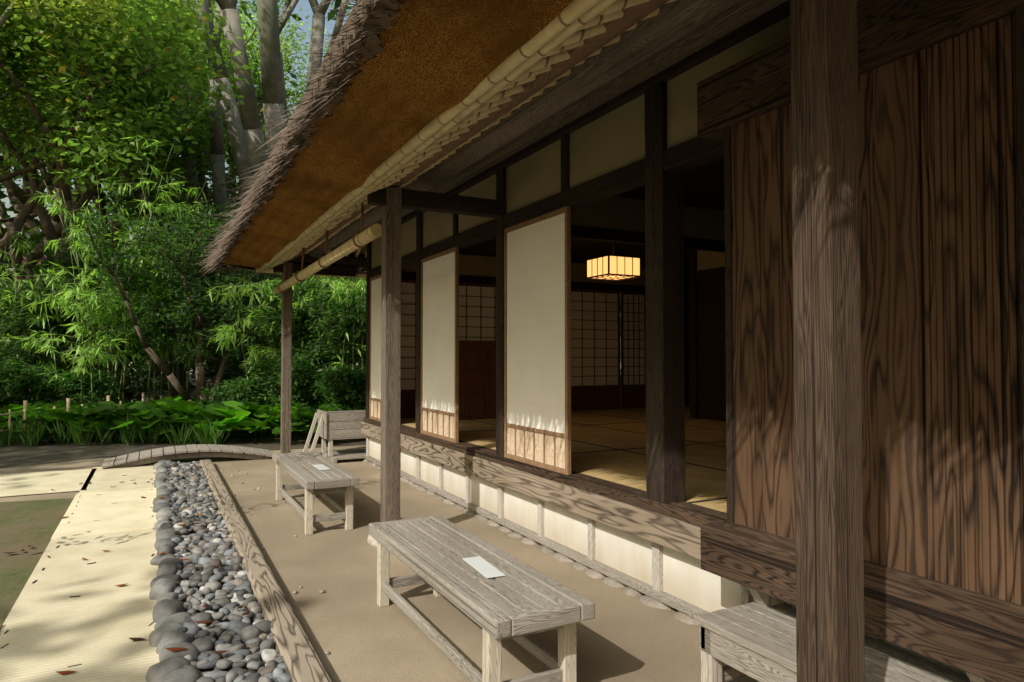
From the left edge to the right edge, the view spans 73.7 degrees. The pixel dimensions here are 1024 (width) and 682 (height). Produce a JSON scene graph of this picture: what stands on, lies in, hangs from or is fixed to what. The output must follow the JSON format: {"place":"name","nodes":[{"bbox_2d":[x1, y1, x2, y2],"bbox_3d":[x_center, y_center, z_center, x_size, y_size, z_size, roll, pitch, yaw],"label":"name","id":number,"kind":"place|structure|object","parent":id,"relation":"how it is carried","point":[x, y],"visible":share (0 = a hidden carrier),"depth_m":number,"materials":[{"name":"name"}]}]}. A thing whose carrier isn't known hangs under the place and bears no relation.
{"place":"outdoors","nodes":[
{"label":"outdoors","id":0,"kind":"place"},
{"bbox_2d":[0,82,88,263],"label":"tree maple trunk and limbs","id":1,"kind":"object","parent":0,"point":[20,219],"visible":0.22,"depth_m":14.38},
{"bbox_2d":[101,444,272,468],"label":"arched bridge","id":2,"kind":"structure","parent":0,"point":[170,453],"depth_m":8.62,"materials":[{"name":"grey wood"}]},
{"bbox_2d":[175,0,352,91],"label":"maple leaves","id":3,"kind":"object","parent":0,"point":[281,41],"visible":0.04,"depth_m":29.53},
{"bbox_2d":[212,0,397,271],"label":"thatch edge","id":4,"kind":"object","parent":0,"point":[371,46],"visible":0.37,"depth_m":3.05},
{"bbox_2d":[193,0,620,293],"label":"thatch straw tips","id":5,"kind":"object","parent":4,"relation":"attached to","point":[223,246],"visible":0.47,"depth_m":3.83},
{"bbox_2d":[0,0,620,359],"label":"sky","id":6,"kind":"structure","parent":0,"point":[304,4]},
{"bbox_2d":[287,253,366,267],"bbox_3d":[0.037,-1.081,10.587,6.990,0.180,0.180,1,-2,-28],"label":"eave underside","id":7,"kind":"object","parent":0,"point":[351,260],"depth_m":9.30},
{"bbox_2d":[331,246,366,269],"bbox_3d":[2.974,-1.526,4.763,7.190,0.775,13.620,1,-2,-28],"label":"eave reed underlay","id":8,"kind":"object","parent":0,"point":[363,250],"depth_m":9.42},
{"bbox_2d":[258,0,616,272],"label":"bamboo eave poles","id":9,"kind":"object","parent":8,"relation":"attached to","point":[571,18],"visible":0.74,"depth_m":3.04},
{"bbox_2d":[271,0,675,267],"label":"bamboo eave rafters","id":10,"kind":"object","parent":9,"relation":"attached to","point":[595,26],"visible":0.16,"depth_m":3.36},
{"bbox_2d":[308,0,742,257],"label":"eave log","id":11,"kind":"object","parent":8,"relation":"attached to","point":[668,24],"visible":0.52,"depth_m":3.35,"materials":[{"name":"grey wood"}]},
{"bbox_2d":[332,0,787,250],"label":"eave log","id":12,"kind":"object","parent":8,"relation":"attached to","point":[735,17],"visible":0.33,"depth_m":3.51,"materials":[{"name":"brown wood"}]},
{"bbox_2d":[0,360,758,681],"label":"earth ground","id":13,"kind":"structure","parent":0,"point":[352,627],"depth_m":3.71,"materials":[{"name":"soil"}]},
{"bbox_2d":[0,498,73,627],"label":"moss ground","id":14,"kind":"structure","parent":13,"relation":"on","point":[34,524],"depth_m":5.06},
{"bbox_2d":[4,465,249,674],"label":"fallen leaves","id":15,"kind":"object","parent":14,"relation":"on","point":[173,649],"visible":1,"depth_m":3.37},
{"bbox_2d":[0,468,95,496],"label":"slab","id":16,"kind":"object","parent":13,"relation":"on","point":[16,484],"visible":1,"depth_m":7.22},
{"bbox_2d":[0,26,155,364],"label":"tree maple trunk and limbs","id":17,"kind":"object","parent":13,"relation":"on","point":[50,233],"visible":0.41,"depth_m":14.25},
{"bbox_2d":[0,599,159,681],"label":"yard reed mat","id":18,"kind":"object","parent":13,"relation":"on","point":[98,644],"visible":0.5,"depth_m":3.12,"materials":[{"name":"wicker"}]},
{"bbox_2d":[3,529,157,625],"bbox_3d":[-2.641,1.433,4.370,0.708,0.005,1.850,1,-2,-28],"label":"yard reed mat","id":19,"kind":"object","parent":13,"relation":"on","point":[64,575],"visible":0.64,"depth_m":4.17,"materials":[{"name":"wicker"}]},
{"bbox_2d":[0,0,163,197],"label":"maple leaves","id":20,"kind":"object","parent":13,"relation":"on","point":[75,164],"visible":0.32,"depth_m":14.12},
{"bbox_2d":[0,78,170,397],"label":"tree maple trunk and limbs","id":21,"kind":"object","parent":13,"relation":"on","point":[38,249],"visible":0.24,"depth_m":16.74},
{"bbox_2d":[51,487,156,538],"bbox_3d":[-3.487,1.466,5.959,0.690,0.005,1.850,1,-2,-28],"label":"yard reed mat","id":22,"kind":"object","parent":13,"relation":"on","point":[129,510],"visible":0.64,"depth_m":5.78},
{"bbox_2d":[9,49,207,400],"bbox_3d":[-10.600,-3.438,19.270,3.138,10.508,8.774,0,-1,9],"label":"tree maple trunk and limbs","id":23,"kind":"object","parent":13,"relation":"on","point":[102,206],"visible":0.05,"depth_m":18.73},
{"bbox_2d":[79,463,155,492],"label":"slab","id":24,"kind":"structure","parent":13,"relation":"on","point":[109,479],"depth_m":7.46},
{"bbox_2d":[43,95,236,396],"bbox_3d":[-8.959,-2.323,17.515,4.529,8.210,5.792,1,-2,-28],"label":"tree maple trunk and limbs","id":25,"kind":"object","parent":13,"relation":"on","point":[182,375],"visible":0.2,"depth_m":16.36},
{"bbox_2d":[0,0,287,175],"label":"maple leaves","id":26,"kind":"object","parent":13,"relation":"on","point":[244,7],"visible":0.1,"depth_m":16.06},
{"bbox_2d":[0,374,365,467],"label":"ground","id":27,"kind":"structure","parent":13,"relation":"on","point":[21,454],"depth_m":10.20,"materials":[{"name":"soil"}]},
{"bbox_2d":[0,127,60,394],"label":"tree maple trunk and limbs","id":28,"kind":"object","parent":27,"relation":"on","point":[13,196],"visible":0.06,"depth_m":21.60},
{"bbox_2d":[0,354,67,428],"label":"low shrub","id":29,"kind":"object","parent":27,"relation":"on","point":[17,379],"depth_m":11.72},
{"bbox_2d":[0,219,80,375],"bbox_3d":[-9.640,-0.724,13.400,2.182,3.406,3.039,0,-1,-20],"label":"bamboo clump leaves","id":30,"kind":"object","parent":27,"relation":"on","point":[6,339],"visible":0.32,"depth_m":13.25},
{"bbox_2d":[0,277,117,399],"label":"evergreen shrub","id":31,"kind":"object","parent":27,"relation":"on","point":[13,326],"depth_m":13.11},
{"bbox_2d":[6,0,121,104],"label":"tree canopy leaves","id":32,"kind":"object","parent":27,"relation":"on","point":[58,49],"visible":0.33,"depth_m":13.82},
{"bbox_2d":[0,0,142,82],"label":"tree canopy leaves","id":33,"kind":"object","parent":27,"relation":"on","point":[94,6],"visible":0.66,"depth_m":11.32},
{"bbox_2d":[1,181,142,417],"bbox_3d":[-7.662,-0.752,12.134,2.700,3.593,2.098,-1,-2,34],"label":"bamboo clump leaves","id":34,"kind":"object","parent":27,"relation":"on","point":[93,351],"visible":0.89,"depth_m":11.95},
{"bbox_2d":[22,366,128,406],"bbox_3d":[-7.798,1.039,12.201,1.809,1.187,1.753,1,-2,-28],"label":"low shrub","id":35,"kind":"object","parent":27,"relation":"on","point":[70,387],"depth_m":12.02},
{"bbox_2d":[0,392,161,446],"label":"bamboo fence","id":36,"kind":"object","parent":27,"relation":"on","point":[25,406],"visible":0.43,"depth_m":10.36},
{"bbox_2d":[0,0,189,192],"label":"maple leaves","id":37,"kind":"object","parent":27,"relation":"on","point":[31,58],"visible":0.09,"depth_m":14.65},
{"bbox_2d":[0,58,208,256],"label":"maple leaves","id":38,"kind":"object","parent":27,"relation":"on","point":[82,188],"visible":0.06,"depth_m":22.15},
{"bbox_2d":[0,413,232,446],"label":"groundcover grass tufts","id":39,"kind":"object","parent":27,"relation":"on","point":[208,436],"visible":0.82,"depth_m":10.34,"materials":[{"name":"green plant"}]},
{"bbox_2d":[0,0,250,114],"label":"maple leaves","id":40,"kind":"object","parent":27,"relation":"on","point":[148,40],"visible":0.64,"depth_m":12.83,"materials":[{"name":"plant"}]},
{"bbox_2d":[59,136,206,402],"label":"bamboo culms","id":41,"kind":"object","parent":27,"relation":"on","point":[123,365],"visible":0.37,"depth_m":12.81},
{"bbox_2d":[50,135,212,365],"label":"bamboo clump leaves","id":42,"kind":"object","parent":41,"relation":"attached to","point":[158,208],"visible":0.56,"depth_m":12.74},
{"bbox_2d":[34,0,234,194],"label":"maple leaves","id":43,"kind":"object","parent":27,"relation":"on","point":[149,121],"visible":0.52,"depth_m":13.28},
{"bbox_2d":[2,0,266,163],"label":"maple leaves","id":44,"kind":"object","parent":27,"relation":"on","point":[166,90],"visible":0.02,"depth_m":17.54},
{"bbox_2d":[0,18,294,238],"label":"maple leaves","id":45,"kind":"object","parent":27,"relation":"on","point":[116,197],"visible":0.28,"depth_m":17.77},
{"bbox_2d":[38,234,260,400],"bbox_3d":[-7.793,-0.290,14.962,4.522,4.016,4.505,1,-2,-28],"label":"evergreen shrub","id":46,"kind":"object","parent":27,"relation":"on","point":[142,367],"depth_m":14.08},
{"bbox_2d":[124,176,232,405],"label":"bamboo culms","id":47,"kind":"object","parent":27,"relation":"on","point":[170,389],"visible":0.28,"depth_m":13.68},
{"bbox_2d":[122,171,236,370],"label":"bamboo clump leaves","id":48,"kind":"object","parent":47,"relation":"attached to","point":[157,348],"visible":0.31,"depth_m":13.69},
{"bbox_2d":[0,394,365,445],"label":"butterbur groundcover","id":49,"kind":"object","parent":27,"relation":"on","point":[172,410],"visible":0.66,"depth_m":10.60,"materials":[{"name":"green plant"}]},
{"bbox_2d":[62,196,310,406],"bbox_3d":[-5.729,-0.535,13.073,4.660,4.435,3.698,1,-2,-28],"label":"evergreen shrub","id":50,"kind":"object","parent":27,"relation":"on","point":[188,230],"depth_m":12.36,"materials":[{"name":"plant"}]},
{"bbox_2d":[143,58,307,185],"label":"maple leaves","id":51,"kind":"object","parent":27,"relation":"on","point":[255,77],"visible":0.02,"depth_m":21.06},
{"bbox_2d":[200,376,280,437],"bbox_3d":[-4.454,1.103,11.475,1.458,1.032,1.393,1,-2,-28],"label":"low shrub","id":52,"kind":"object","parent":27,"relation":"on","point":[238,390],"depth_m":11.29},
{"bbox_2d":[146,0,348,394],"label":"tree zelkova trunk and limbs","id":53,"kind":"object","parent":27,"relation":"on","point":[218,158],"visible":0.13,"depth_m":19.00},
{"bbox_2d":[160,203,342,397],"bbox_3d":[-5.924,-0.762,16.265,4.512,5.052,5.538,1,-2,-28],"label":"evergreen shrub","id":54,"kind":"object","parent":27,"relation":"on","point":[219,364],"depth_m":15.49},
{"bbox_2d":[191,0,331,394],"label":"tree zelkova trunk and limbs","id":55,"kind":"object","parent":27,"relation":"on","point":[244,139],"visible":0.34,"depth_m":14.97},
{"bbox_2d":[197,275,331,390],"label":"bamboo clump leaves","id":56,"kind":"object","parent":27,"relation":"on","point":[229,335],"visible":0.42,"depth_m":11.81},
{"bbox_2d":[243,349,332,434],"bbox_3d":[-3.781,0.873,11.716,1.542,1.498,1.652,1,-2,-28],"label":"low shrub","id":57,"kind":"object","parent":27,"relation":"on","point":[302,375],"depth_m":11.53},
{"bbox_2d":[218,274,365,402],"bbox_3d":[-3.691,0.203,12.870,3.463,2.918,3.122,1,-2,-28],"label":"evergreen shrub","id":58,"kind":"object","parent":27,"relation":"on","point":[302,316],"depth_m":12.26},
{"bbox_2d":[291,362,365,426],"bbox_3d":[-2.819,0.972,11.164,1.656,1.273,1.612,1,-2,-28],"label":"low shrub","id":59,"kind":"object","parent":27,"relation":"on","point":[343,383],"depth_m":10.82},
{"bbox_2d":[317,276,365,402],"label":"bamboo culms","id":60,"kind":"object","parent":27,"relation":"on","point":[362,344],"visible":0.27,"depth_m":12.26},
{"bbox_2d":[306,275,365,370],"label":"bamboo clump leaves","id":61,"kind":"object","parent":60,"relation":"attached to","point":[342,287],"visible":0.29,"depth_m":12.15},
{"bbox_2d":[0,199,365,400],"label":"forest understory","id":62,"kind":"object","parent":13,"relation":"on","point":[36,238],"visible":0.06,"depth_m":18.08,"materials":[{"name":"green plant"}]},
{"bbox_2d":[146,460,290,681],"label":"pebbles","id":63,"kind":"object","parent":13,"relation":"on","point":[175,583],"visible":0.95,"depth_m":3.66,"materials":[{"name":"stone"}]},
{"bbox_2d":[199,459,330,681],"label":"wooden edging beam","id":64,"kind":"structure","parent":13,"relation":"on","point":[293,647],"depth_m":3.60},
{"bbox_2d":[280,262,291,452],"bbox_3d":[-2.962,0.231,8.965,0.116,2.520,0.116,1,-2,-28],"label":"eave post","id":65,"kind":"object","parent":13,"relation":"on","point":[286,356],"visible":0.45,"depth_m":8.91,"materials":[{"name":"brown wood"}]},
{"bbox_2d":[273,224,381,293],"bbox_3d":[-2.063,-0.748,7.065,0.098,0.161,4.502,1,-2,-28],"label":"bamboo gutter","id":66,"kind":"object","parent":65,"relation":"attached to","point":[369,234],"visible":0.84,"depth_m":6.04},
{"bbox_2d":[0,0,620,383],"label":"forest foliage","id":67,"kind":"object","parent":13,"relation":"on","point":[294,16],"visible":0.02,"depth_m":34.20,"materials":[{"name":"green plant"}]},
{"bbox_2d":[276,464,352,534],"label":"bench legs","id":68,"kind":"object","parent":13,"relation":"on","point":[309,496],"visible":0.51,"depth_m":5.29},
{"bbox_2d":[280,452,350,521],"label":"bench cross pieces","id":69,"kind":"object","parent":68,"relation":"attached to","point":[325,486],"visible":0.56,"depth_m":5.21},
{"bbox_2d":[272,451,358,519],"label":"bench rails","id":70,"kind":"object","parent":13,"relation":"on","point":[302,470],"visible":0.89,"depth_m":5.69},
{"bbox_2d":[303,413,332,456],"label":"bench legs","id":71,"kind":"object","parent":13,"relation":"on","point":[330,446],"visible":0.51,"depth_m":8.73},
{"bbox_2d":[317,410,365,463],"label":"boards","id":72,"kind":"object","parent":13,"relation":"on","point":[338,425],"visible":0.46,"depth_m":8.82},
{"bbox_2d":[380,186,400,521],"bbox_3d":[-0.886,0.138,4.996,0.116,2.520,0.116,1,-2,-28],"label":"eave post","id":73,"kind":"object","parent":13,"relation":"on","point":[390,362],"visible":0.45,"depth_m":4.95,"materials":[{"name":"brown wood"}]},
{"bbox_2d":[273,187,503,276],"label":"eave tie beams","id":74,"kind":"structure","parent":73,"relation":"attached to","point":[445,203],"depth_m":5.22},
{"bbox_2d":[377,541,576,681],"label":"bench legs","id":75,"kind":"object","parent":13,"relation":"on","point":[492,656],"visible":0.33,"depth_m":2.63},
{"bbox_2d":[380,517,580,681],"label":"bench cross pieces","id":76,"kind":"object","parent":75,"relation":"attached to","point":[534,621],"visible":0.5,"depth_m":2.52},
{"bbox_2d":[369,515,594,681],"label":"bench","id":77,"kind":"object","parent":13,"relation":"on","point":[433,551],"visible":0.91,"depth_m":2.90,"materials":[{"name":"wood"}]},
{"bbox_2d":[362,458,697,624],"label":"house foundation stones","id":78,"kind":"object","parent":13,"relation":"on","point":[647,600],"visible":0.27,"depth_m":4.49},
{"bbox_2d":[365,455,709,617],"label":"foundation sill","id":79,"kind":"structure","parent":78,"relation":"on","point":[681,605],"depth_m":4.42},
{"bbox_2d":[366,436,882,643],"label":"house wall studs","id":80,"kind":"object","parent":79,"relation":"on","point":[657,572],"visible":0.46,"depth_m":4.27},
{"bbox_2d":[361,422,700,559],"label":"floor edge beam","id":81,"kind":"structure","parent":80,"relation":"on","point":[683,537],"depth_m":4.34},
{"bbox_2d":[366,81,684,503],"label":"house wall posts","id":82,"kind":"object","parent":81,"relation":"on","point":[665,374],"visible":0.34,"depth_m":3.73,"materials":[{"name":"wood"}]},
{"bbox_2d":[371,0,789,277],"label":"house lintel beams","id":83,"kind":"structure","parent":82,"relation":"on","point":[689,154],"depth_m":4.17,"materials":[{"name":"wood"}]},
{"bbox_2d":[459,158,725,420],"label":"dark house interior walls","id":84,"kind":"structure","parent":13,"relation":"on","point":[703,186],"depth_m":8.48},
{"bbox_2d":[369,206,570,474],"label":"house shoji frames","id":85,"kind":"structure","parent":84,"relation":"on","point":[566,210],"depth_m":5.30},
{"bbox_2d":[371,213,564,433],"bbox_3d":[-0.716,-0.073,6.651,0.006,1.488,4.666,1,-2,-28],"label":"sliding screen paper","id":86,"kind":"object","parent":85,"relation":"attached to","point":[535,325],"visible":0.83,"depth_m":5.13,"materials":[{"name":"paper"}]},
{"bbox_2d":[371,400,564,468],"bbox_3d":[-0.714,0.800,6.632,0.008,0.210,4.666,1,-2,-28],"label":"panel","id":87,"kind":"object","parent":85,"relation":"attached to","point":[560,451],"visible":0.81,"depth_m":5.12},
{"bbox_2d":[401,279,645,417],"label":"house inner shoji frames","id":88,"kind":"structure","parent":84,"relation":"attached to","point":[620,385],"depth_m":10.35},
{"bbox_2d":[401,282,643,389],"bbox_3d":[0.210,-0.043,9.726,4.200,1.395,0.005,1,-2,-28],"label":"shoji paper","id":89,"kind":"object","parent":88,"relation":"attached to","point":[408,375],"visible":0.43,"depth_m":10.17,"materials":[{"name":"paper"}]},
{"bbox_2d":[401,386,644,414],"bbox_3d":[0.215,0.829,9.696,4.200,0.290,0.008,1,-2,-28],"label":"door panel","id":90,"kind":"object","parent":88,"relation":"in","point":[407,402],"visible":0.39,"depth_m":10.23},
{"bbox_2d":[368,269,688,294],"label":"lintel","id":91,"kind":"structure","parent":84,"relation":"attached to","point":[492,280],"depth_m":10.16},
{"bbox_2d":[401,406,726,512],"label":"tatami floor","id":92,"kind":"structure","parent":84,"relation":"in","point":[626,468],"depth_m":5.97,"materials":[{"name":"wicker"}]},
{"bbox_2d":[459,340,495,419],"bbox_3d":[-0.431,0.501,8.953,1.000,1.000,0.515,1,-2,-28],"label":"house cabinet","id":93,"kind":"object","parent":92,"relation":"on","point":[477,379],"visible":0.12,"depth_m":8.66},
{"bbox_2d":[463,409,726,502],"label":"tatami borders","id":94,"kind":"object","parent":92,"relation":"on","point":[642,447],"visible":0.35,"depth_m":6.23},
{"bbox_2d":[586,242,640,280],"bbox_3d":[1.137,-0.964,7.672,0.444,0.512,0.444,1,-2,-28],"label":"lantern frame","id":95,"kind":"object","parent":84,"relation":"hanging from","point":[617,276],"visible":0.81,"depth_m":7.54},
{"bbox_2d":[587,256,639,279],"bbox_3d":[1.137,-0.820,7.668,0.420,0.200,0.420,1,-2,-28],"label":"paper lantern","id":96,"kind":"object","parent":95,"relation":"attached to","point":[592,265],"visible":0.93,"depth_m":7.51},
{"bbox_2d":[571,196,724,270],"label":"interior wall","id":97,"kind":"structure","parent":84,"relation":"attached to","point":[620,213],"depth_m":6.08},
{"bbox_2d":[370,437,967,676],"bbox_3d":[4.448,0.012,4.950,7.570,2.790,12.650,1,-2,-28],"label":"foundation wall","id":98,"kind":"structure","parent":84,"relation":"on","point":[687,578],"depth_m":4.17,"materials":[{"name":"paint"}]},
{"bbox_2d":[697,0,1023,681],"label":"tobukuro frame","id":99,"kind":"object","parent":84,"relation":"attached to","point":[980,635],"visible":0.73,"depth_m":2.29,"materials":[{"name":"brown wood"}]},
{"bbox_2d":[731,116,762,530],"bbox_3d":[1.006,-0.061,2.906,0.026,1.760,0.153,1,-2,-28],"label":"wall board","id":100,"kind":"object","parent":99,"relation":"attached to","point":[747,364],"visible":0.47,"depth_m":2.90,"materials":[{"name":"brown wood"}]},
{"bbox_2d":[759,105,790,538],"bbox_3d":[1.075,-0.065,2.776,0.024,1.760,0.138,1,-2,-28],"label":"wall board","id":101,"kind":"object","parent":99,"relation":"attached to","point":[774,328],"visible":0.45,"depth_m":2.77,"materials":[{"name":"brown wood"}]},
{"bbox_2d":[786,103,794,539],"bbox_3d":[1.153,-0.068,2.625,0.026,1.760,0.198,1,-2,-28],"label":"wall board","id":102,"kind":"object","parent":99,"relation":"attached to","point":[791,349],"visible":0.22,"depth_m":2.70,"materials":[{"name":"brown wood"}]},
{"bbox_2d":[858,70,878,563],"bbox_3d":[1.240,-0.072,2.462,0.024,1.760,0.168,1,-2,-28],"label":"wall board","id":103,"kind":"object","parent":99,"relation":"attached to","point":[868,328],"visible":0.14,"depth_m":2.41,"materials":[{"name":"brown wood"}]},
{"bbox_2d":[873,52,926,577],"bbox_3d":[1.315,-0.075,2.315,0.026,1.760,0.158,1,-2,-28],"label":"wall board","id":104,"kind":"object","parent":99,"relation":"attached to","point":[902,512],"visible":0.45,"depth_m":2.30,"materials":[{"name":"brown wood"}]},
{"bbox_2d":[920,13,1023,604],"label":"plank","id":105,"kind":"object","parent":99,"relation":"attached to","point":[973,407],"visible":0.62,"depth_m":2.09,"materials":[{"name":"brown wood"}]},
{"bbox_2d":[747,587,990,681],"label":"tobukuro brackets","id":106,"kind":"object","parent":84,"relation":"attached to","point":[765,600],"visible":0.06,"depth_m":2.85,"materials":[{"name":"grey wood"}]},
{"bbox_2d":[724,5,1023,522],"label":"tobukuro stiles","id":107,"kind":"object","parent":84,"relation":"attached to","point":[1019,26],"visible":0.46,"depth_m":2.96,"materials":[{"name":"brown wood"}]},
{"bbox_2d":[701,629,721,681],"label":"step legs","id":108,"kind":"object","parent":13,"relation":"on","point":[711,668],"visible":0.18,"depth_m":2.69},
{"bbox_2d":[694,602,969,681],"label":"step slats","id":109,"kind":"object","parent":108,"relation":"on","point":[755,641],"visible":0.81,"depth_m":2.50,"materials":[{"name":"wood"}]},
{"bbox_2d":[790,0,864,681],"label":"eave post","id":110,"kind":"object","parent":13,"relation":"on","point":[830,631],"visible":1,"depth_m":1.71,"materials":[{"name":"wood"}]},
{"bbox_2d":[222,0,572,272],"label":"thatched roof underside","id":111,"kind":"object","parent":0,"point":[436,58],"visible":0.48,"depth_m":3.13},
{"bbox_2d":[287,0,668,261],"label":"eave log","id":112,"kind":"object","parent":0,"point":[631,17],"visible":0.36,"depth_m":3.07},
{"bbox_2d":[363,417,726,525],"bbox_3d":[0.377,0.915,4.612,0.180,0.057,9.560,1,-2,-28],"label":"door sill","id":113,"kind":"structure","parent":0,"point":[695,514],"depth_m":4.23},
{"bbox_2d":[372,0,859,285],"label":"upper wall","id":114,"kind":"structure","parent":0,"point":[613,140],"depth_m":4.43,"materials":[{"name":"paint"}]},
{"bbox_2d":[688,249,698,418],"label":"interior posts","id":115,"kind":"object","parent":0,"point":[693,346],"visible":0.32,"depth_m":8.82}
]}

